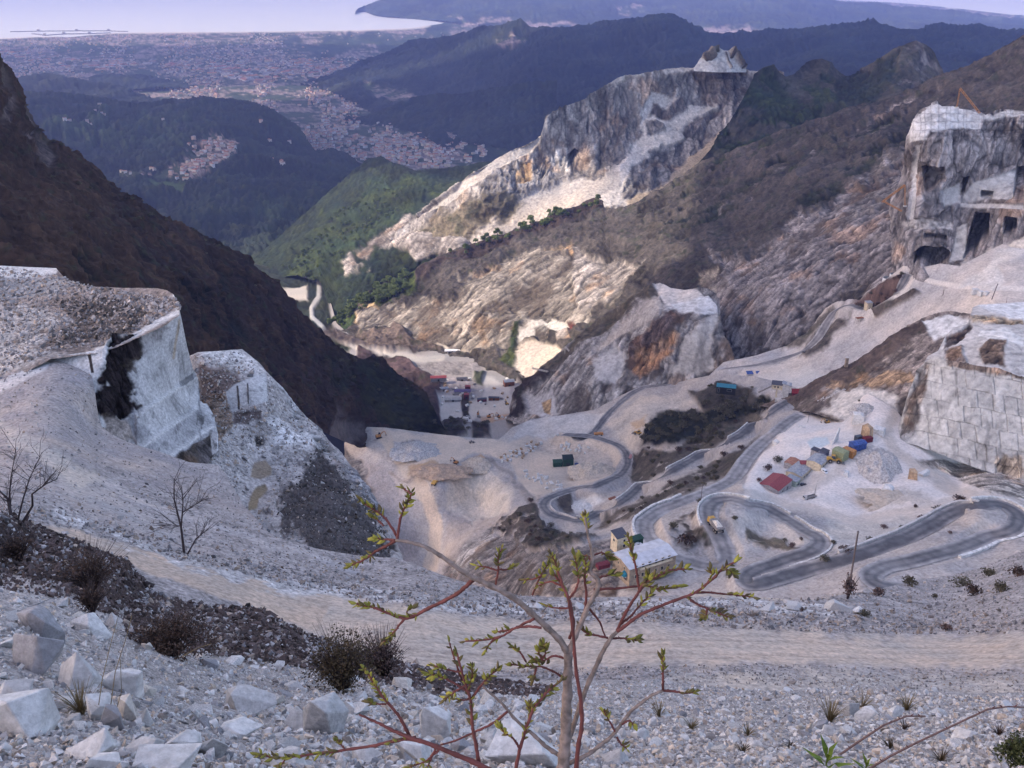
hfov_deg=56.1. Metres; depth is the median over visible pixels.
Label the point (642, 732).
boulder
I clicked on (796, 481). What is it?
hut
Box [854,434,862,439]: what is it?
container
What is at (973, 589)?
shrub
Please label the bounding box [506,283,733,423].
quarry spur
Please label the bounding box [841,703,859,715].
boulder
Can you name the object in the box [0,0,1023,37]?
sea
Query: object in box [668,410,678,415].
shrub
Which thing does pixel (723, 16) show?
promontory
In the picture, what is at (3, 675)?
stone
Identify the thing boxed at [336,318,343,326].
broadleaf tree
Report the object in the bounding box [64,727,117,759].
boulder
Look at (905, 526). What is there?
roadside wall
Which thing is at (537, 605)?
boulder
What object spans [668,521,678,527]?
shrub
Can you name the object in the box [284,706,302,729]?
boulder
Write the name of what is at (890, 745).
grass tuft
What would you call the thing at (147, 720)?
boulder
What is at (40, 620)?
boulder
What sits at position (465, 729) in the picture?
stone
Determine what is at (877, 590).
shrub
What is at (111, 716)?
boulder
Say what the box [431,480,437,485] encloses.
dump truck
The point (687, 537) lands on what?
shrub
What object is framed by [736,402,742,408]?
shrub
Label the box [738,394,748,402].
shrub
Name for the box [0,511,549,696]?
scree
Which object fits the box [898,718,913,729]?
grass tuft
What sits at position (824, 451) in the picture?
hut
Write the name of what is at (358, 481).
rubble
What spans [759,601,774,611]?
boulder
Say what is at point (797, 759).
stone
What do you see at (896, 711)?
boulder
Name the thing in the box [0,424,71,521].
bare tree
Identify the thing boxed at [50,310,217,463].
marble face
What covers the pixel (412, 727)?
stone
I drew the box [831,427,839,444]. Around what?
stone slab
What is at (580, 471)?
spoil heap
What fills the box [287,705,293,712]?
stone
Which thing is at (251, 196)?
hill
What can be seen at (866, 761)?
seedling
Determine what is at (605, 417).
road
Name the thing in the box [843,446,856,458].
container
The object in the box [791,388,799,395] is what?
shed
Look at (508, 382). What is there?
shed
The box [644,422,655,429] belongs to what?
shrub
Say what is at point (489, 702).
stone
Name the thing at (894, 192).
derrick crane
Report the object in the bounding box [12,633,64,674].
boulder
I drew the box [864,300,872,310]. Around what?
hut
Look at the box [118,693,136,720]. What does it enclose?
boulder
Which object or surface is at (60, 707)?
stone
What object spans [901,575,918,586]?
shrub
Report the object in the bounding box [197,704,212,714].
stone
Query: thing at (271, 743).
stone
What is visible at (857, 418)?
marble block
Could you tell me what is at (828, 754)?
seedling
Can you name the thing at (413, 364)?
valley floor
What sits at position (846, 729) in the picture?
stone
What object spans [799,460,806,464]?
hut
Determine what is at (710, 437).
shrub
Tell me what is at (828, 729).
boulder
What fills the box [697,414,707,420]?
shrub
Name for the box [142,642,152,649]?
stone
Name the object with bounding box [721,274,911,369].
road
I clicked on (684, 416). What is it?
shrub
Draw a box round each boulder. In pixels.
[0,678,33,694]
[0,688,60,737]
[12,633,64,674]
[16,598,65,641]
[58,652,104,689]
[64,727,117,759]
[70,612,111,639]
[84,752,121,767]
[85,692,113,719]
[100,704,124,730]
[102,668,143,697]
[105,612,117,628]
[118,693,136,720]
[125,736,164,752]
[132,743,201,767]
[141,708,152,726]
[165,729,201,743]
[198,738,227,757]
[221,716,263,738]
[225,684,276,713]
[273,746,306,765]
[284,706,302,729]
[303,692,348,733]
[343,702,353,714]
[352,743,382,760]
[395,738,430,759]
[419,706,450,737]
[451,736,471,751]
[480,728,496,742]
[485,715,557,767]
[532,602,542,608]
[575,602,583,609]
[601,748,628,763]
[631,727,648,738]
[679,718,693,725]
[744,740,762,748]
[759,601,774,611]
[786,601,800,610]
[812,719,827,729]
[821,724,834,734]
[824,599,851,612]
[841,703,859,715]
[852,606,861,612]
[854,705,877,720]
[887,705,903,716]
[951,726,978,738]
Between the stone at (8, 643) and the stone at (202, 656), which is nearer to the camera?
the stone at (8, 643)
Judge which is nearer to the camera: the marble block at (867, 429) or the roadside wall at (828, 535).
the roadside wall at (828, 535)
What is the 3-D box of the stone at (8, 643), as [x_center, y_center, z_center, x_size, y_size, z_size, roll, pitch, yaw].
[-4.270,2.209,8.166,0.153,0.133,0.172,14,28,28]
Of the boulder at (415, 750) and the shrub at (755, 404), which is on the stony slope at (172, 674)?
the boulder at (415, 750)
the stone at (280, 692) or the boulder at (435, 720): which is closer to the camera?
the boulder at (435, 720)
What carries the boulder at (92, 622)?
on the stony slope at (172, 674)
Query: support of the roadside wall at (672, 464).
on the quarry floor at (458, 522)
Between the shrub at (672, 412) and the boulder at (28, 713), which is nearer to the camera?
the boulder at (28, 713)
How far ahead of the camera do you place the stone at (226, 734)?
7.11 m
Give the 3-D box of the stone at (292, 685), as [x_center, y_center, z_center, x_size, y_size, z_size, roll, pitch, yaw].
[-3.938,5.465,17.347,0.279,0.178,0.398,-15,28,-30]
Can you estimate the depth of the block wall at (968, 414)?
621.52 m
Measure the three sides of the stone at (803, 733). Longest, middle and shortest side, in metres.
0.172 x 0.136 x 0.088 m
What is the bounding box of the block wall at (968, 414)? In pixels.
[898,356,1023,480]
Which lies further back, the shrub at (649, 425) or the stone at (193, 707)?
the shrub at (649, 425)
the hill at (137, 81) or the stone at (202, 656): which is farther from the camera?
the hill at (137, 81)
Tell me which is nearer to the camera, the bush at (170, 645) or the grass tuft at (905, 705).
the bush at (170, 645)
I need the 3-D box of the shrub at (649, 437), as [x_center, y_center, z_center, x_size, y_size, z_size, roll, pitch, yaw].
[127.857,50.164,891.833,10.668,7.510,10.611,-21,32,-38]
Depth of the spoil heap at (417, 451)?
951.25 m
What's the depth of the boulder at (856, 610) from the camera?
94.12 m
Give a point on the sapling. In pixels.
(568, 728)
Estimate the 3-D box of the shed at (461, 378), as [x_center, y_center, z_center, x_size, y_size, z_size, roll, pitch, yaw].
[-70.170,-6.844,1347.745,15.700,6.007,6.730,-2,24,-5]
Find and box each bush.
[0,529,37,562]
[37,534,131,591]
[71,577,108,612]
[113,594,224,661]
[291,619,386,693]
[355,620,409,678]
[991,730,1023,767]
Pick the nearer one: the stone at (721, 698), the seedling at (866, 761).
the seedling at (866, 761)
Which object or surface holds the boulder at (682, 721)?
on the stony slope at (172, 674)
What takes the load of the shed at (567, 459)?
on the quarry floor at (458, 522)
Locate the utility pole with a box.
[850,531,858,581]
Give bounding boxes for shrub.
[639,433,646,440]
[643,433,652,441]
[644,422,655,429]
[651,435,660,440]
[667,422,675,428]
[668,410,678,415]
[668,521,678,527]
[675,446,682,451]
[676,532,696,544]
[677,419,689,428]
[678,412,690,419]
[688,410,700,416]
[692,434,703,441]
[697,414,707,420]
[706,434,713,439]
[711,428,724,437]
[717,413,725,420]
[722,408,735,417]
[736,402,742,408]
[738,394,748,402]
[749,401,759,409]
[762,464,772,470]
[773,455,783,462]
[819,553,831,561]
[838,544,853,554]
[858,608,871,617]
[872,587,885,596]
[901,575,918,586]
[939,623,952,630]
[948,575,975,586]
[952,494,965,500]
[964,582,983,595]
[980,567,996,576]
[992,579,1010,592]
[1005,564,1023,576]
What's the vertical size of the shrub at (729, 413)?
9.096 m
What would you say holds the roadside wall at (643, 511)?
on the quarry floor at (458, 522)
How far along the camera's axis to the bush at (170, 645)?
16.65 m
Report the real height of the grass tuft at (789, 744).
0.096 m
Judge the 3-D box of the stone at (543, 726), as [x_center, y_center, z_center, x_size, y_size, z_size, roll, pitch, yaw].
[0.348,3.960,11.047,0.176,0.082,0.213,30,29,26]
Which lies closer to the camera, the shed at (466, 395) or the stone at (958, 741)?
the stone at (958, 741)
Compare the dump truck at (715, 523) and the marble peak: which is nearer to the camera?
the dump truck at (715, 523)
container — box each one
[831,446,849,461]
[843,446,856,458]
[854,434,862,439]
[862,436,872,442]
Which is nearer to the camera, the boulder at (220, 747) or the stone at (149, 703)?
the boulder at (220, 747)
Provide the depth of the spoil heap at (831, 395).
749.06 m
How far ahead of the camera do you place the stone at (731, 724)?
13.27 m
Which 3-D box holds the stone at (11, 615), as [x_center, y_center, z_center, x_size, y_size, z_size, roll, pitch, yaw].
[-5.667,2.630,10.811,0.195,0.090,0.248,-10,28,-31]
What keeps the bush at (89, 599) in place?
on the stony slope at (172, 674)
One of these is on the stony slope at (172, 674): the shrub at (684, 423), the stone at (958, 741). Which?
the stone at (958, 741)
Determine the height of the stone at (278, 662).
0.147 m
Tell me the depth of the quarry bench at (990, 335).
676.15 m
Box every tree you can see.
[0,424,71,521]
[143,458,223,554]
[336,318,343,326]
[373,281,379,287]
[395,286,402,294]
[402,271,409,275]
[527,214,533,223]
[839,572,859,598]
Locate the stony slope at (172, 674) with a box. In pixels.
[0,512,1023,767]
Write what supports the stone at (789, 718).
on the stony slope at (172, 674)
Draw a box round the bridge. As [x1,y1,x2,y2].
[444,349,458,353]
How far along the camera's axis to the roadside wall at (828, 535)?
497.84 m
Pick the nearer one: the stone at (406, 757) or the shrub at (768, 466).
the stone at (406, 757)
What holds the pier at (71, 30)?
in the sea
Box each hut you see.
[760,473,792,493]
[784,457,798,468]
[786,461,811,481]
[787,474,800,486]
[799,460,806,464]
[806,453,827,470]
[810,446,819,455]
[819,447,829,455]
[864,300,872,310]
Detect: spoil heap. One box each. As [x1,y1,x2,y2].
[389,441,441,462]
[410,463,472,480]
[460,457,491,473]
[567,461,615,481]
[571,502,591,509]
[817,388,845,400]
[848,403,873,416]
[853,447,902,483]
[854,488,910,510]
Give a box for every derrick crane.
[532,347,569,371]
[881,185,906,211]
[955,88,980,113]
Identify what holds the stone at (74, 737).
on the stony slope at (172, 674)
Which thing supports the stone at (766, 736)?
on the stony slope at (172, 674)
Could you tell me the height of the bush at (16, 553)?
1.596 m
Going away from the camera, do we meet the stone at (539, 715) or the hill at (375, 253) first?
the stone at (539, 715)
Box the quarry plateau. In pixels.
[0,266,179,378]
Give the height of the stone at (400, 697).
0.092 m
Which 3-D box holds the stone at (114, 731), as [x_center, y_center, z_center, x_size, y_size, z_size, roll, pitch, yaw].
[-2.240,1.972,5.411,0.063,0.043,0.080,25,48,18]
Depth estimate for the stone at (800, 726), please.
12.75 m
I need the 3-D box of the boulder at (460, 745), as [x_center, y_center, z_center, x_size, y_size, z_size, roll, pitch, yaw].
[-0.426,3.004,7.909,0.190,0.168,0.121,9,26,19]
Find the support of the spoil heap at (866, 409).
on the quarry floor at (458, 522)
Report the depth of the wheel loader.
609.75 m
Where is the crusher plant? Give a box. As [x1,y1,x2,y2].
[758,380,791,401]
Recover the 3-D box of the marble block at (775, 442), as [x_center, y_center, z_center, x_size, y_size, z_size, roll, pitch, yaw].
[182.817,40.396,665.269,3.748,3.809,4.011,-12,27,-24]
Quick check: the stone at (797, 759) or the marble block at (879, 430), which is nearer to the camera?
the stone at (797, 759)
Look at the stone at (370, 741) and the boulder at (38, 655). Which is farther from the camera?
the stone at (370, 741)
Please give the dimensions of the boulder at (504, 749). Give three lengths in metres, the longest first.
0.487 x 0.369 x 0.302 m
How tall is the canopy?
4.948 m
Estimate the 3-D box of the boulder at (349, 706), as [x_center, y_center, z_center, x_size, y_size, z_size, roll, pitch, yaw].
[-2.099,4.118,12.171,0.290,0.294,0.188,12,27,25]
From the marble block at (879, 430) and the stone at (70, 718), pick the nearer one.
the stone at (70, 718)
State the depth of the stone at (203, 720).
7.40 m
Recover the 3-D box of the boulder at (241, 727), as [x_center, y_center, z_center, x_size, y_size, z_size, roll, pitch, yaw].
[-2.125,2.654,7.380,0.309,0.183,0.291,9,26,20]
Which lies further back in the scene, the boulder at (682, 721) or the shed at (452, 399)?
the shed at (452, 399)
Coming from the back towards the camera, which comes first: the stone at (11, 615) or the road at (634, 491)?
the road at (634, 491)
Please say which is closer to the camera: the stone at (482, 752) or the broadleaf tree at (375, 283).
the stone at (482, 752)
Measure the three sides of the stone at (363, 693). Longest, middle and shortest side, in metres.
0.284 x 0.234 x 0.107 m
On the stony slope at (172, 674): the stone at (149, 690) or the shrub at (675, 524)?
the stone at (149, 690)
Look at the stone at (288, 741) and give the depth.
7.16 m
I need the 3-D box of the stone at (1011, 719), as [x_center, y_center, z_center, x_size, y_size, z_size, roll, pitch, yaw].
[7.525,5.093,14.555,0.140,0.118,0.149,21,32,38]
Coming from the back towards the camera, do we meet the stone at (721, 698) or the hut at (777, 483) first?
the hut at (777, 483)
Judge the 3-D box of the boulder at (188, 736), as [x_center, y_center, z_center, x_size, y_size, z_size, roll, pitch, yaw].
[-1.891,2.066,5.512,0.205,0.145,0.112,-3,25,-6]
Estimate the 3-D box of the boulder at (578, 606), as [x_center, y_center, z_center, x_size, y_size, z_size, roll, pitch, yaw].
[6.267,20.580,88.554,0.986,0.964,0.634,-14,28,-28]
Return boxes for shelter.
[631,534,643,543]
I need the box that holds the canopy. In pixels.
[746,371,753,375]
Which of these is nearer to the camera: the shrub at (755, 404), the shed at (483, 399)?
the shrub at (755, 404)
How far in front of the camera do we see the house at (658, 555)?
477.00 m
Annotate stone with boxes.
[0,637,12,647]
[0,672,7,678]
[3,610,18,621]
[42,680,53,688]
[54,701,64,710]
[55,597,67,607]
[56,695,74,703]
[63,713,81,723]
[65,734,78,743]
[71,720,84,730]
[72,611,84,616]
[85,683,97,692]
[110,726,117,735]
[135,722,144,727]
[140,700,152,705]
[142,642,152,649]
[144,684,157,696]
[152,685,161,691]
[152,696,164,704]
[175,666,182,671]
[176,686,189,692]
[186,702,198,710]
[196,653,205,658]
[196,714,210,729]
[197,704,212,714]
[199,659,218,668]
[223,731,233,737]
[226,655,244,664]
[264,739,275,748]
[273,660,284,666]
[275,732,283,737]
[276,695,285,704]
[277,689,293,697]
[277,736,302,746]
[284,680,303,689]
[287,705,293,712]
[317,735,328,741]
[336,747,346,757]
[353,702,366,709]
[354,703,370,714]
[355,691,367,697]
[362,737,376,744]
[377,735,387,741]
[392,677,411,689]
[398,695,406,700]
[403,752,413,762]
[406,710,417,717]
[409,724,419,729]
[427,694,437,699]
[456,704,468,710]
[458,727,471,734]
[473,704,487,712]
[479,690,494,703]
[479,750,486,758]
[484,699,493,706]
[484,737,491,746]
[513,710,523,716]
[527,694,537,700]
[532,713,543,718]
[532,727,540,732]
[533,722,551,731]
[538,733,550,741]
[582,736,589,742]
[593,749,602,756]
[649,736,661,745]
[660,706,670,716]
[693,708,699,715]
[710,744,723,752]
[717,696,725,700]
[726,721,741,727]
[731,735,739,740]
[763,732,771,740]
[782,715,792,723]
[783,687,792,691]
[790,694,800,699]
[792,757,801,763]
[795,723,805,729]
[797,729,811,736]
[840,726,856,734]
[852,744,861,749]
[930,707,944,713]
[936,732,946,739]
[937,708,947,715]
[948,739,962,744]
[1002,700,1014,710]
[1002,717,1014,722]
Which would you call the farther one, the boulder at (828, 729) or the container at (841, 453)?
the container at (841, 453)
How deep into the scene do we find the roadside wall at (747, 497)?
547.04 m
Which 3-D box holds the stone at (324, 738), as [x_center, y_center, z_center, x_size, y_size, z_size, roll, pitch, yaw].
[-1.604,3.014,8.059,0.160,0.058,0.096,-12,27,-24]
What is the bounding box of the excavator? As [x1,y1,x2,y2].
[375,431,386,438]
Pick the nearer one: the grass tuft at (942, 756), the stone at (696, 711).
the grass tuft at (942, 756)
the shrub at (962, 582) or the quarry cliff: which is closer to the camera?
the shrub at (962, 582)
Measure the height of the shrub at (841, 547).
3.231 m
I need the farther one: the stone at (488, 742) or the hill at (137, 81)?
the hill at (137, 81)
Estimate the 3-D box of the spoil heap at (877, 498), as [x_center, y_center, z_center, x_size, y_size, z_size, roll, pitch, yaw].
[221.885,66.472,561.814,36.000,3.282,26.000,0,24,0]
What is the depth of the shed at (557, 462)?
930.01 m
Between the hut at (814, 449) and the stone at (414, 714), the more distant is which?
the hut at (814, 449)
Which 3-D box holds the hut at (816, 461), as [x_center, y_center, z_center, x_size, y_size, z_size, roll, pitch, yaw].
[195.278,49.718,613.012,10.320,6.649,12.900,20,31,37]
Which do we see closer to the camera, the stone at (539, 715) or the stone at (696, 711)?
the stone at (539, 715)
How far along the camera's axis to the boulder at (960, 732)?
10.91 m
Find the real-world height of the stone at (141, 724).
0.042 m
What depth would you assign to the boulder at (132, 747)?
4.90 m
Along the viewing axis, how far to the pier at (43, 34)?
11137.81 m
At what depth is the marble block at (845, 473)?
597.76 m
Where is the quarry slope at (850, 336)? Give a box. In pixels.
[710,244,1023,388]
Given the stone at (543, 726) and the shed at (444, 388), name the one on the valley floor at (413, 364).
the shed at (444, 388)
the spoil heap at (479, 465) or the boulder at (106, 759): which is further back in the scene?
the spoil heap at (479, 465)
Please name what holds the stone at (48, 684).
on the stony slope at (172, 674)
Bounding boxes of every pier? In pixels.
[10,29,127,31]
[31,32,110,35]
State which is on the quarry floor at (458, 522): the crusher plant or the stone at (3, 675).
the crusher plant
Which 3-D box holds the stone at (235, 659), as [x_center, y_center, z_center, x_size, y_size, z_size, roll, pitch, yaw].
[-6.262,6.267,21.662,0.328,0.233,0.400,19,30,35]
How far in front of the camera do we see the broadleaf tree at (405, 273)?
1678.96 m
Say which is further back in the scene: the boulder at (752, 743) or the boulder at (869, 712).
the boulder at (869, 712)
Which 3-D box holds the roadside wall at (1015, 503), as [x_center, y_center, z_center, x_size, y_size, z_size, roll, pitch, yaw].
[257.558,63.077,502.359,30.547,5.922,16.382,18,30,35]
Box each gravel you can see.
[0,364,1023,692]
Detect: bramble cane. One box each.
[838,714,925,754]
[869,704,1023,767]
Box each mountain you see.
[336,35,1023,380]
[699,41,943,162]
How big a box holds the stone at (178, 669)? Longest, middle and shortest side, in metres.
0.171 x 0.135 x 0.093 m
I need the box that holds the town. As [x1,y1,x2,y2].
[0,32,486,167]
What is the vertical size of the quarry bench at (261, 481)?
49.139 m
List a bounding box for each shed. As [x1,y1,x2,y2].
[430,375,446,381]
[439,387,448,390]
[444,397,461,401]
[454,389,470,394]
[456,377,467,380]
[464,393,468,398]
[477,397,486,401]
[488,396,499,400]
[503,379,514,386]
[552,459,562,466]
[562,454,573,466]
[716,383,735,394]
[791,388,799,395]
[848,439,867,450]
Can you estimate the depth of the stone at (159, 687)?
8.90 m
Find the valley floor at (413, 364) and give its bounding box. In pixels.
[254,263,523,438]
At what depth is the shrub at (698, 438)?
840.74 m
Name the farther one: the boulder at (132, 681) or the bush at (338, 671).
the bush at (338, 671)
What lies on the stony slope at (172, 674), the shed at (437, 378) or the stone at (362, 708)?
the stone at (362, 708)
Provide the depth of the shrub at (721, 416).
853.27 m
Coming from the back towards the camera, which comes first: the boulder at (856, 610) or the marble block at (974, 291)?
the marble block at (974, 291)
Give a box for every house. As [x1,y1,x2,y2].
[610,527,627,551]
[613,539,677,585]
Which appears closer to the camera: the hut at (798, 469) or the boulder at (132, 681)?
the boulder at (132, 681)
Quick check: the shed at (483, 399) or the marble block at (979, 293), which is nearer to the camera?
the marble block at (979, 293)
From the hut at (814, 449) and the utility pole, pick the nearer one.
the utility pole
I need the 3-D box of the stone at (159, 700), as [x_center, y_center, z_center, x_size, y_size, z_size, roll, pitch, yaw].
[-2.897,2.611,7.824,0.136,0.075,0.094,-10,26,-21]
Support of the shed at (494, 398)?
on the valley floor at (413, 364)
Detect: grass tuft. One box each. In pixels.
[52,676,107,714]
[649,700,674,716]
[683,717,701,729]
[735,742,754,751]
[739,719,756,735]
[783,739,797,748]
[816,692,855,721]
[846,686,876,706]
[880,737,897,748]
[889,690,924,710]
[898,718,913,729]
[929,747,949,762]
[990,724,1007,734]
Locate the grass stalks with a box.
[98,616,209,706]
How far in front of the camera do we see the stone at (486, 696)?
21.36 m
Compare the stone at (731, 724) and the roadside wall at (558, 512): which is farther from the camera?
the roadside wall at (558, 512)
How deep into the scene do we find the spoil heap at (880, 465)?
601.24 m
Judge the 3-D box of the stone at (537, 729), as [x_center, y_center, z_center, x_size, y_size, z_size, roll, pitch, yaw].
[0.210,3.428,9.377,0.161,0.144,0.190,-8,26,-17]
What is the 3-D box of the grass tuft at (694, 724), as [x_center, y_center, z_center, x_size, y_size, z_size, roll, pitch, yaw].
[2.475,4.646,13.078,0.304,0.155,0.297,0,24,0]
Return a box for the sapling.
[249,484,760,767]
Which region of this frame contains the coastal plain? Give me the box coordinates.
[0,0,1023,170]
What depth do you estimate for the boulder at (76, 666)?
7.10 m
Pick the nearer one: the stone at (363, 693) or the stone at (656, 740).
the stone at (656, 740)
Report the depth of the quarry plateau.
162.78 m
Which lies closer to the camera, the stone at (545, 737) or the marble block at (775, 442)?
the stone at (545, 737)
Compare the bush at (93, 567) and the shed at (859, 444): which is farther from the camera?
the shed at (859, 444)
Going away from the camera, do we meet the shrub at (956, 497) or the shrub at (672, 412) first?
the shrub at (956, 497)
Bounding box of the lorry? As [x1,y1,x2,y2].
[802,485,816,499]
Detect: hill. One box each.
[16,73,159,102]
[24,90,361,259]
[89,73,188,88]
[254,156,490,320]
[345,80,556,150]
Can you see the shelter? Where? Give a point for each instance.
(638, 538)
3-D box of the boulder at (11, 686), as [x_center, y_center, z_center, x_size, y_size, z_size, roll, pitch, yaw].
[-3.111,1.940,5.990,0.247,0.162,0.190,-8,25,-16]
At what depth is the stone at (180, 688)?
10.20 m
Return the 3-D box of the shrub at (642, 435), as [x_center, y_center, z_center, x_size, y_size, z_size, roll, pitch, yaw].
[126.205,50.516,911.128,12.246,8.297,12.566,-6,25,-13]
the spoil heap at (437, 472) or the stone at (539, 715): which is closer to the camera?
the stone at (539, 715)
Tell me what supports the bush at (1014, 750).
on the stony slope at (172, 674)
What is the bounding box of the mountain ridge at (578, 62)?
[300,13,1023,149]
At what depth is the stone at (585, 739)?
9.53 m
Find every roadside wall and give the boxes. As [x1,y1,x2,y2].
[550,497,593,518]
[615,422,747,501]
[632,493,681,534]
[696,492,791,525]
[789,515,832,565]
[838,497,979,553]
[958,532,1023,558]
[969,495,1023,510]
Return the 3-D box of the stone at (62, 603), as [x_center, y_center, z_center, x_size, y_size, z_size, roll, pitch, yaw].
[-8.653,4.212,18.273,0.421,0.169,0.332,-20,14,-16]
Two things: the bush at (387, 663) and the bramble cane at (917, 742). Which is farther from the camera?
the bush at (387, 663)
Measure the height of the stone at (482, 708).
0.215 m
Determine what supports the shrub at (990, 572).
on the gravel at (772, 624)
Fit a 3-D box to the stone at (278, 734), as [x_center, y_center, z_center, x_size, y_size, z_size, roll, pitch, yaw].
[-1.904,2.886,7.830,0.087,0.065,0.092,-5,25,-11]
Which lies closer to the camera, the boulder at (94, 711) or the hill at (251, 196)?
the boulder at (94, 711)
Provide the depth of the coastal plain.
8621.87 m
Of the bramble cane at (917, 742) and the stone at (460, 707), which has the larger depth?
the stone at (460, 707)
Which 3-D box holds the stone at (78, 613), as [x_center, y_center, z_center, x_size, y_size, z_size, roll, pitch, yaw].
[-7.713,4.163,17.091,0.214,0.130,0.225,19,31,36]
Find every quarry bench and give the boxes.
[190,349,403,559]
[925,302,1023,376]
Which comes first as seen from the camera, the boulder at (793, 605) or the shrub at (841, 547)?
the boulder at (793, 605)
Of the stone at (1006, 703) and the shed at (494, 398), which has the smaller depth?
the stone at (1006, 703)
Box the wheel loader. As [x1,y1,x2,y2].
[827,454,844,464]
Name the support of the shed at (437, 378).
on the valley floor at (413, 364)
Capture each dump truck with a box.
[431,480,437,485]
[707,515,724,533]
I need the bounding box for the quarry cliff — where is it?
[889,101,1023,281]
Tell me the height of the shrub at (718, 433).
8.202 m
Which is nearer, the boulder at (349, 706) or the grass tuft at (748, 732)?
the grass tuft at (748, 732)
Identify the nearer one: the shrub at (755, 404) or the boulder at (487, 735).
the boulder at (487, 735)
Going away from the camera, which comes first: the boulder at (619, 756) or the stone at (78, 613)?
the boulder at (619, 756)
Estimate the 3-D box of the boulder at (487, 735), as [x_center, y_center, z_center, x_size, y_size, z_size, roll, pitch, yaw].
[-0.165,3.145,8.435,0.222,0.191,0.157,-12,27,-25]
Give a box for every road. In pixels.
[538,400,789,523]
[577,384,669,440]
[635,413,1023,590]
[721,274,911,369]
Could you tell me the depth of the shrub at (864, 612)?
93.66 m
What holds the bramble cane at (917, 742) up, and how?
on the stony slope at (172, 674)
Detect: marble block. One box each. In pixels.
[772,439,778,444]
[843,470,848,476]
[852,411,864,424]
[861,423,872,436]
[873,425,885,436]
[882,484,894,490]
[908,468,917,479]
[918,469,929,476]
[970,288,978,294]
[977,290,983,296]
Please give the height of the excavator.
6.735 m
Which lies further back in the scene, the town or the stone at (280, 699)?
the town
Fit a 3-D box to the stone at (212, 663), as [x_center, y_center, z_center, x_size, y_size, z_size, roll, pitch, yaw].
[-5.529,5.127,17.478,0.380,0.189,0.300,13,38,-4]
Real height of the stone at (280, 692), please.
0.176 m
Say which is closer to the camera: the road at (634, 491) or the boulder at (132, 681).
the boulder at (132, 681)
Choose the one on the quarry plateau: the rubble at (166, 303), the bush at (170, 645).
the rubble at (166, 303)
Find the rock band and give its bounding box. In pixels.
[761,311,969,421]
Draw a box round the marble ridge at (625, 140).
[390,67,783,243]
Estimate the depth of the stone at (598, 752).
8.03 m
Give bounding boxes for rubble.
[0,267,181,374]
[191,352,390,556]
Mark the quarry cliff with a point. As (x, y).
(962, 176)
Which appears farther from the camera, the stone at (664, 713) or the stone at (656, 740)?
the stone at (664, 713)
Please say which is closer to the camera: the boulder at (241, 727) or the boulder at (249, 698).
the boulder at (241, 727)
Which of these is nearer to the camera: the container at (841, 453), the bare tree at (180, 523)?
the bare tree at (180, 523)
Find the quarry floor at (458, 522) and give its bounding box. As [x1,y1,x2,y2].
[344,374,1023,599]
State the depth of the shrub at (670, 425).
894.60 m
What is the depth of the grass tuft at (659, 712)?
17.91 m
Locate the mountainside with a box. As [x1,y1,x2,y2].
[0,54,447,447]
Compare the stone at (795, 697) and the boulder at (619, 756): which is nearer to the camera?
the boulder at (619, 756)
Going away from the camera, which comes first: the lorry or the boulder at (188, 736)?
the boulder at (188, 736)
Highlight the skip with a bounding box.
[596,560,609,569]
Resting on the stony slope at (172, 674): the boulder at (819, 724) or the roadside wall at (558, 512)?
the boulder at (819, 724)
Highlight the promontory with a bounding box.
[355,0,1023,33]
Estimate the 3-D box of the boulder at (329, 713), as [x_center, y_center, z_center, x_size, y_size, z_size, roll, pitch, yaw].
[-1.768,3.189,9.138,0.456,0.566,0.298,-13,27,-26]
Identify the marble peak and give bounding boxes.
[693,45,747,76]
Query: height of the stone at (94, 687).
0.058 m
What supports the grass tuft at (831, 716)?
on the stony slope at (172, 674)
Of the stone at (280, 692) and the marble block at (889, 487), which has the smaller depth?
the stone at (280, 692)
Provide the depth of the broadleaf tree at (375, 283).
1681.87 m
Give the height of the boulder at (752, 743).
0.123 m
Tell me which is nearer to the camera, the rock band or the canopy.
the rock band
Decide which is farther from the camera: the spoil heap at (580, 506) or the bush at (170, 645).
the spoil heap at (580, 506)
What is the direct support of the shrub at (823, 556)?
on the quarry floor at (458, 522)
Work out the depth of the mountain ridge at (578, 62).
5708.88 m
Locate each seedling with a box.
[802,735,853,767]
[852,753,873,767]
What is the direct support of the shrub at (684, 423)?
on the quarry floor at (458, 522)
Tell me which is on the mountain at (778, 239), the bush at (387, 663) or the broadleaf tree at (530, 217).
the broadleaf tree at (530, 217)
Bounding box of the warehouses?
[0,50,345,82]
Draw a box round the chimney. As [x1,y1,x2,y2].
[844,357,848,366]
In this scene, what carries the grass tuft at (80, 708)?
on the stony slope at (172, 674)
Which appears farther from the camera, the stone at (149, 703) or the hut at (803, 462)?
the hut at (803, 462)
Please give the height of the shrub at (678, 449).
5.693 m

